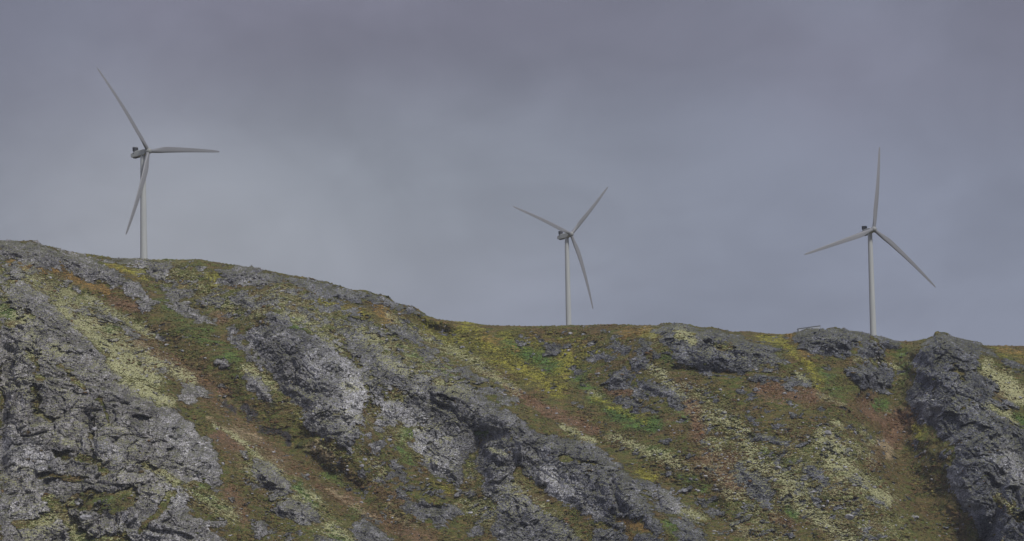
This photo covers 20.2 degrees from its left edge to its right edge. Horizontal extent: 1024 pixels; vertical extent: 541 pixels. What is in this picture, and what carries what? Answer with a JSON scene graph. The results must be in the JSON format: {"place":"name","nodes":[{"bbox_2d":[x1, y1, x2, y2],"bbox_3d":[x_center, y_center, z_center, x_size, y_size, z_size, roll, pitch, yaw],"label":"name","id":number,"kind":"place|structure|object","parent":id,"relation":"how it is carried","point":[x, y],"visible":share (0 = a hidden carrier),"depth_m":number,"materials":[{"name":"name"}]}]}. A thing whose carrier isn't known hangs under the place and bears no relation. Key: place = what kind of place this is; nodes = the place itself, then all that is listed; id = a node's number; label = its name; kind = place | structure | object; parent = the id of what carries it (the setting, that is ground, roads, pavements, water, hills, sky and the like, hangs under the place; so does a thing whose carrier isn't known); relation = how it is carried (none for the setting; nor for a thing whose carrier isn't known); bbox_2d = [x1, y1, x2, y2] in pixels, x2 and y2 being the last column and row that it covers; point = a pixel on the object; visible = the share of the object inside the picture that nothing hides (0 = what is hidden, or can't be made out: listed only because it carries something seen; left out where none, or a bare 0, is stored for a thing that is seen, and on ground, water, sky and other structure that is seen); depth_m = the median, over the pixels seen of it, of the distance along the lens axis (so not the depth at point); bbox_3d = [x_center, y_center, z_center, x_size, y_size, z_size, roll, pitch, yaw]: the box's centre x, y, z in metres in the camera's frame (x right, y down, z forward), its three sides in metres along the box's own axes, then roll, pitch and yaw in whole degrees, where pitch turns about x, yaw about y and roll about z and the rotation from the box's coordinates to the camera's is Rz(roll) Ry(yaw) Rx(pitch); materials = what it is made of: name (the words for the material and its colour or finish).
{"place":"outdoors","nodes":[
{"label":"outdoors","id":0,"kind":"place"},
{"bbox_2d":[0,239,1023,540],"bbox_3d":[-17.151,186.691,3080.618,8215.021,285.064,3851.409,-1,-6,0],"label":"hills","id":1,"kind":"structure","parent":0,"point":[318,363],"depth_m":1352.76,"materials":[{"name":"green plant"}]},
{"bbox_2d":[79,515,91,519],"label":"boulder","id":2,"kind":"object","parent":1,"relation":"on","point":[84,517],"visible":1,"depth_m":1221.82,"materials":[{"name":"stone"}]},
{"bbox_2d":[97,68,218,258],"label":"wind turbine","id":3,"kind":"object","parent":1,"relation":"on","point":[143,155],"visible":0.95,"depth_m":1741.64,"materials":[{"name":"paint"}]},
{"bbox_2d":[0,242,1023,540],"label":"heath shrubs","id":4,"kind":"object","parent":1,"relation":"on","point":[586,414],"visible":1,"depth_m":1354.19,"materials":[{"name":"green plant"}]},
{"bbox_2d":[0,246,1023,540],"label":"scattered stones","id":5,"kind":"object","parent":1,"relation":"on","point":[536,414],"visible":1,"depth_m":1349.44,"materials":[{"name":"grey stone"}]},
{"bbox_2d":[513,187,607,324],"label":"wind turbine","id":6,"kind":"object","parent":1,"relation":"on","point":[567,234],"visible":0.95,"depth_m":2193.89,"materials":[{"name":"paint"}]},
{"bbox_2d":[797,325,820,331],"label":"utility building","id":7,"kind":"structure","parent":1,"relation":"on","point":[799,329],"depth_m":1518.77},
{"bbox_2d":[845,514,852,519],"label":"boulder","id":8,"kind":"object","parent":1,"relation":"on","point":[849,516],"visible":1,"depth_m":1279.42,"materials":[{"name":"stone"}]},
{"bbox_2d":[804,147,935,335],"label":"wind turbine","id":9,"kind":"object","parent":1,"relation":"on","point":[865,231],"visible":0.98,"depth_m":1950.31,"materials":[{"name":"paint"}]},
{"bbox_2d":[0,0,1023,345],"label":"sky","id":10,"kind":"structure","parent":0,"point":[389,148],"materials":[{"name":"grey"}]}
]}

